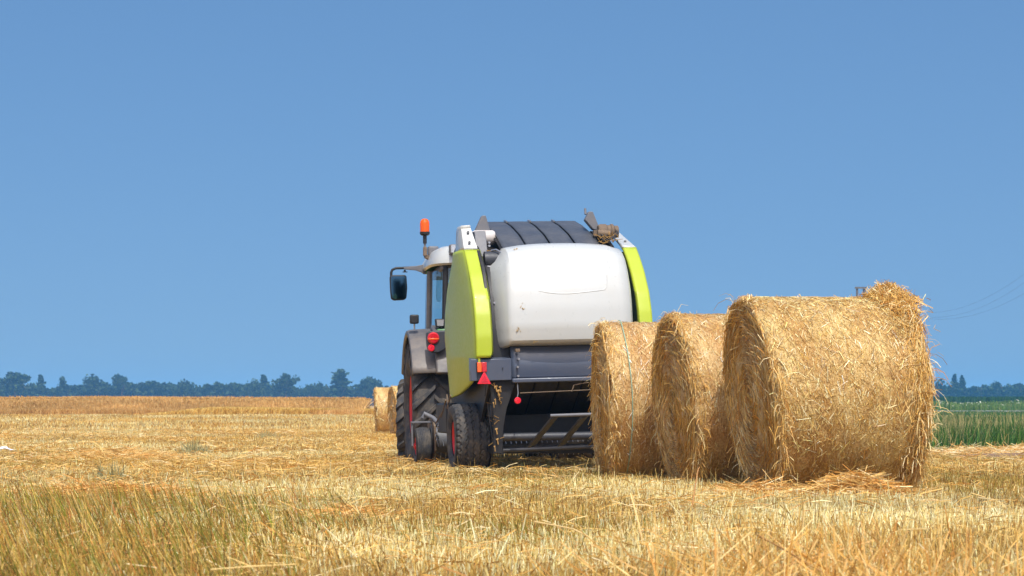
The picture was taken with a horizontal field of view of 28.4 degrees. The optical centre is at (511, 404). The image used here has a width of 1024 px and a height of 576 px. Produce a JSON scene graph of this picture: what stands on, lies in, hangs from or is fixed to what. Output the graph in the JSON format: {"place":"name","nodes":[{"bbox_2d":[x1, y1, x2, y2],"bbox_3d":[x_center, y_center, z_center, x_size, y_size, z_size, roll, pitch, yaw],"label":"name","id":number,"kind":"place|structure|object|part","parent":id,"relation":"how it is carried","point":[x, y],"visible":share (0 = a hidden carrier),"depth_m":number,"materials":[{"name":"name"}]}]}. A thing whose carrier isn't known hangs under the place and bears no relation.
{"place":"outdoors","nodes":[
{"label":"outdoors","id":0,"kind":"place"},
{"bbox_2d":[0,467,459,575],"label":"dry grass","id":1,"kind":"structure","parent":0,"point":[48,506],"depth_m":10.23,"materials":[{"name":"yellow plant"}]},
{"bbox_2d":[211,564,295,569],"bbox_3d":[-0.969,0.614,7.628,0.327,0.018,0.052,0,0,-18],"label":"dry stalk","id":2,"kind":"object","parent":1,"relation":"on","point":[251,566],"visible":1,"depth_m":7.60,"materials":[{"name":"yellow plant"}]},
{"bbox_2d":[0,406,1022,575],"bbox_3d":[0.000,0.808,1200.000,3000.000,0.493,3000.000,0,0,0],"label":"ground","id":3,"kind":"structure","parent":0,"point":[371,407],"depth_m":71.43,"materials":[{"name":"soil"}]},
{"bbox_2d":[0,383,16,396],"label":"tree","id":4,"kind":"object","parent":3,"relation":"on","point":[5,395],"visible":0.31,"depth_m":878.85,"materials":[{"name":"green plant"}]},
{"bbox_2d":[0,371,30,396],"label":"tree","id":5,"kind":"object","parent":3,"relation":"on","point":[16,381],"visible":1,"depth_m":857.81,"materials":[{"name":"green plant"}]},
{"bbox_2d":[17,382,40,396],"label":"tree","id":6,"kind":"object","parent":3,"relation":"on","point":[32,389],"visible":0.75,"depth_m":887.08,"materials":[{"name":"green plant"}]},
{"bbox_2d":[35,374,47,396],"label":"tree","id":7,"kind":"object","parent":3,"relation":"on","point":[41,382],"visible":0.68,"depth_m":899.20,"materials":[{"name":"green plant"}]},
{"bbox_2d":[54,376,69,396],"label":"tree","id":8,"kind":"object","parent":3,"relation":"on","point":[62,390],"visible":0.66,"depth_m":899.10,"materials":[{"name":"green plant"}]},
{"bbox_2d":[82,374,110,395],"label":"tree","id":9,"kind":"object","parent":3,"relation":"on","point":[92,383],"visible":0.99,"depth_m":898.13,"materials":[{"name":"green plant"}]},
{"bbox_2d":[81,457,138,481],"bbox_3d":[-3.744,0.612,18.906,0.621,0.267,0.617,0,0,11],"label":"weed","id":10,"kind":"object","parent":3,"relation":"on","point":[101,469],"visible":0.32,"depth_m":18.86,"materials":[{"name":"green plant"}]},
{"bbox_2d":[108,374,134,395],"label":"tree","id":11,"kind":"object","parent":3,"relation":"on","point":[119,383],"visible":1,"depth_m":898.78,"materials":[{"name":"green plant"}]},
{"bbox_2d":[14,441,229,461],"bbox_3d":[-5.567,0.741,28.670,3.378,0.425,5.719,0,0,0],"label":"straw heap","id":12,"kind":"object","parent":3,"relation":"on","point":[107,452],"visible":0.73,"depth_m":28.31,"materials":[{"name":"yellow plant"}]},
{"bbox_2d":[2,474,277,502],"bbox_3d":[-3.165,0.686,15.432,2.843,0.312,2.487,0,0,0],"label":"straw heap","id":13,"kind":"object","parent":3,"relation":"on","point":[85,487],"visible":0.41,"depth_m":15.50,"materials":[{"name":"yellow plant"}]},
{"bbox_2d":[172,379,200,396],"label":"tree","id":14,"kind":"object","parent":3,"relation":"on","point":[186,389],"visible":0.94,"depth_m":876.83,"materials":[{"name":"green plant"}]},
{"bbox_2d":[0,395,373,413],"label":"wheat crop","id":15,"kind":"object","parent":3,"relation":"on","point":[95,404],"visible":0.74,"depth_m":121.27,"materials":[{"name":"plant"}]},
{"bbox_2d":[1,381,387,405],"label":"wood","id":16,"kind":"object","parent":3,"relation":"on","point":[159,389],"visible":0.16,"depth_m":901.62,"materials":[{"name":"green plant"}]},
{"bbox_2d":[173,437,216,454],"bbox_3d":[-5.041,0.654,32.304,1.130,0.353,0.877,0,0,-42],"label":"weed","id":17,"kind":"object","parent":3,"relation":"on","point":[193,447],"visible":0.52,"depth_m":32.14,"materials":[{"name":"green plant"}]},
{"bbox_2d":[210,381,223,396],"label":"tree","id":18,"kind":"object","parent":3,"relation":"on","point":[217,389],"visible":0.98,"depth_m":878.78,"materials":[{"name":"green plant"}]},
{"bbox_2d":[240,378,266,397],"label":"tree","id":19,"kind":"object","parent":3,"relation":"on","point":[252,389],"visible":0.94,"depth_m":876.97,"materials":[{"name":"green plant"}]},
{"bbox_2d":[147,407,374,414],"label":"straw swath","id":20,"kind":"object","parent":3,"relation":"on","point":[239,410],"visible":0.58,"depth_m":116.64,"materials":[{"name":"yellow plant"}]},
{"bbox_2d":[247,427,279,437],"bbox_3d":[-6.183,0.694,51.902,1.101,0.437,0.791,0,0,21],"label":"weed","id":21,"kind":"object","parent":3,"relation":"on","point":[261,434],"visible":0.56,"depth_m":51.99,"materials":[{"name":"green plant"}]},
{"bbox_2d":[255,374,273,397],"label":"tree","id":22,"kind":"object","parent":3,"relation":"on","point":[264,382],"visible":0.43,"depth_m":899.01,"materials":[{"name":"green plant"}]},
{"bbox_2d":[269,373,300,397],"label":"tree","id":23,"kind":"object","parent":3,"relation":"on","point":[286,382],"visible":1,"depth_m":858.01,"materials":[{"name":"green plant"}]},
{"bbox_2d":[297,383,317,397],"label":"tree","id":24,"kind":"object","parent":3,"relation":"on","point":[309,389],"visible":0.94,"depth_m":889.10,"materials":[{"name":"green plant"}]},
{"bbox_2d":[315,381,329,396],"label":"tree","id":25,"kind":"object","parent":3,"relation":"on","point":[319,388],"visible":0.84,"depth_m":888.15,"materials":[{"name":"green plant"}]},
{"bbox_2d":[320,369,357,397],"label":"tree","id":26,"kind":"object","parent":3,"relation":"on","point":[339,388],"visible":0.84,"depth_m":858.42,"materials":[{"name":"green plant"}]},
{"bbox_2d":[278,496,429,521],"bbox_3d":[-0.994,0.692,12.618,0.960,0.250,1.346,0,0,0],"label":"straw heap","id":27,"kind":"object","parent":3,"relation":"on","point":[346,511],"visible":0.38,"depth_m":12.60,"materials":[{"name":"yellow plant"}]},
{"bbox_2d":[352,376,371,396],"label":"tree","id":28,"kind":"object","parent":3,"relation":"on","point":[361,387],"visible":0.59,"depth_m":878.02,"materials":[{"name":"green plant"}]},
{"bbox_2d":[366,376,382,395],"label":"tree","id":29,"kind":"object","parent":3,"relation":"on","point":[372,383],"visible":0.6,"depth_m":867.90,"materials":[{"name":"green plant"}]},
{"bbox_2d":[372,387,389,432],"bbox_3d":[-3.745,0.217,64.999,1.453,1.585,1.769,0,0,-6],"label":"straw bale","id":30,"kind":"object","parent":3,"relation":"on","point":[380,397],"visible":0.42,"depth_m":64.32},
{"bbox_2d":[385,385,397,433],"bbox_3d":[-3.023,0.196,60.982,1.520,1.597,1.814,0,0,-14],"label":"straw bale","id":31,"kind":"object","parent":3,"relation":"on","point":[392,391],"visible":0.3,"depth_m":60.82},
{"bbox_2d":[389,219,592,462],"bbox_3d":[-0.325,-0.819,28.571,2.880,3.376,5.087,-1,0,-8],"label":"tractor","id":32,"kind":"object","parent":3,"relation":"on","point":[423,386],"visible":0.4,"depth_m":26.66,"materials":[{"name":"metal"}]},
{"bbox_3d":[-1.184,-1.105,28.125,0.057,1.371,0.924,0,0,-4],"label":"door window","id":33,"kind":"part","parent":32,"relation":"part of","materials":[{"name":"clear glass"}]},
{"bbox_3d":[-1.022,-1.106,27.135,0.056,1.371,0.929,0,0,-14],"label":"quarter window","id":34,"kind":"part","parent":32,"relation":"part of","materials":[{"name":"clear glass"}]},
{"bbox_2d":[0,427,1023,575],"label":"loose straw","id":35,"kind":"object","parent":3,"relation":"on","point":[750,560],"visible":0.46,"depth_m":11.32,"materials":[{"name":"yellow plant"}]},
{"bbox_2d":[692,467,699,505],"bbox_3d":[1.197,0.538,13.200,0.055,0.259,0.010,0,0,0],"label":"dry stalk","id":36,"kind":"object","parent":35,"relation":"on","point":[695,487],"visible":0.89,"depth_m":13.20,"materials":[{"name":"yellow plant"}]},
{"bbox_2d":[757,534,823,573],"bbox_3d":[1.063,0.570,7.751,0.011,0.116,0.535,0,0,-21],"label":"dry stalk","id":37,"kind":"object","parent":35,"relation":"on","point":[780,547],"visible":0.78,"depth_m":7.78,"materials":[{"name":"yellow plant"}]},
{"bbox_2d":[0,412,1023,575],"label":"stubble","id":38,"kind":"object","parent":3,"relation":"on","point":[556,568],"visible":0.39,"depth_m":13.12,"materials":[{"name":"yellow plant"}]},
{"bbox_2d":[410,208,652,469],"bbox_3d":[0.131,-0.758,24.448,2.540,3.016,5.456,-2,0,-10],"label":"round baler","id":39,"kind":"object","parent":3,"relation":"on","point":[528,302],"visible":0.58,"depth_m":22.39,"materials":[{"name":"white plastic"}]},
{"bbox_2d":[534,521,593,565],"bbox_3d":[0.272,0.652,9.317,0.095,0.201,0.653,0,0,-23],"label":"dry stalk","id":40,"kind":"object","parent":3,"relation":"on","point":[567,528],"visible":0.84,"depth_m":9.43,"materials":[{"name":"yellow plant"}]},
{"bbox_2d":[586,318,666,478],"bbox_3d":[1.492,-0.024,19.922,1.482,1.658,1.802,0,0,-4],"label":"straw bale","id":41,"kind":"object","parent":3,"relation":"on","point":[623,428],"visible":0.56,"depth_m":19.25},
{"bbox_2d":[630,493,642,539],"bbox_3d":[0.621,0.577,10.243,0.032,0.254,0.122,0,0,-30],"label":"dry stalk","id":42,"kind":"object","parent":3,"relation":"on","point":[636,516],"visible":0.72,"depth_m":10.21,"materials":[{"name":"yellow plant"}]},
{"bbox_2d":[643,304,746,482],"bbox_3d":[2.054,-0.045,18.258,1.530,1.679,1.841,0,0,-9],"label":"straw bale","id":43,"kind":"object","parent":3,"relation":"on","point":[687,395],"visible":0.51,"depth_m":17.70},
{"bbox_2d":[685,470,820,499],"bbox_3d":[2.039,0.677,15.707,1.454,0.344,1.107,0,0,-18],"label":"straw heap","id":44,"kind":"object","parent":3,"relation":"on","point":[761,486],"visible":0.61,"depth_m":15.66,"materials":[{"name":"yellow plant"}]},
{"bbox_2d":[710,280,951,489],"bbox_3d":[2.533,-0.121,16.603,1.686,1.817,2.030,0,0,-8],"label":"straw bale","id":45,"kind":"object","parent":3,"relation":"on","point":[818,386],"visible":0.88,"depth_m":15.95},
{"bbox_2d":[753,464,948,499],"bbox_3d":[2.570,0.659,15.632,1.785,0.397,0.932,0,0,0],"label":"straw heap","id":46,"kind":"object","parent":3,"relation":"on","point":[848,482],"visible":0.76,"depth_m":15.52,"materials":[{"name":"yellow plant"}]},
{"bbox_2d":[855,287,866,295],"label":"utility pole","id":47,"kind":"object","parent":3,"relation":"on","point":[857,288],"visible":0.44,"depth_m":249.82,"materials":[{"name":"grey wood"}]},
{"bbox_2d":[949,374,960,396],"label":"tree","id":48,"kind":"object","parent":3,"relation":"on","point":[954,378],"visible":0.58,"depth_m":879.45,"materials":[{"name":"green plant"}]},
{"bbox_2d":[958,375,968,396],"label":"tree","id":49,"kind":"object","parent":3,"relation":"on","point":[963,386],"visible":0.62,"depth_m":879.35,"materials":[{"name":"green plant"}]},
{"bbox_2d":[924,435,1023,456],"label":"straw heap","id":50,"kind":"object","parent":3,"relation":"on","point":[967,450],"visible":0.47,"depth_m":29.05,"materials":[{"name":"yellow plant"}]},
{"bbox_2d":[935,383,1022,397],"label":"wood","id":51,"kind":"object","parent":3,"relation":"on","point":[970,395],"visible":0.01,"depth_m":901.73,"materials":[{"name":"green plant"}]},
{"bbox_2d":[969,384,994,396],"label":"tree","id":52,"kind":"object","parent":3,"relation":"on","point":[985,390],"visible":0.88,"depth_m":886.90,"materials":[{"name":"green plant"}]},
{"bbox_2d":[952,453,1023,459],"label":"bare earth","id":53,"kind":"structure","parent":3,"relation":"on","point":[996,455],"depth_m":27.51,"materials":[{"name":"soil"}]},
{"bbox_2d":[990,381,1010,396],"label":"tree","id":54,"kind":"object","parent":3,"relation":"on","point":[999,389],"visible":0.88,"depth_m":887.56,"materials":[{"name":"green plant"}]},
{"bbox_2d":[1006,383,1023,396],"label":"tree","id":55,"kind":"object","parent":3,"relation":"on","point":[1016,391],"visible":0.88,"depth_m":877.68,"materials":[{"name":"green plant"}]},
{"bbox_2d":[0,0,1023,388],"label":"sky","id":56,"kind":"structure","parent":0,"point":[200,192],"materials":[{"name":"blue"}]},
{"bbox_2d":[933,396,1023,403],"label":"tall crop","id":57,"kind":"object","parent":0,"point":[963,399],"visible":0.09,"depth_m":291.79,"materials":[{"name":"green plant"}]},
{"bbox_3d":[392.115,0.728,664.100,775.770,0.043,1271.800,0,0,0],"label":"green meadow","id":58,"kind":"structure","parent":0,"visible":0},
{"bbox_2d":[932,378,962,396],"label":"tree","id":59,"kind":"object","parent":58,"relation":"on","point":[949,388],"visible":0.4,"depth_m":866.58,"materials":[{"name":"green plant"}]},
{"bbox_2d":[925,410,1023,453],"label":"meadow grass","id":60,"kind":"structure","parent":58,"relation":"on","point":[970,428],"depth_m":34.56,"materials":[{"name":"green plant"}]},
{"bbox_2d":[930,400,1023,410],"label":"flowering weeds","id":61,"kind":"object","parent":58,"relation":"on","point":[1014,405],"visible":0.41,"depth_m":227.58,"materials":[{"name":"green plant"}]}
]}

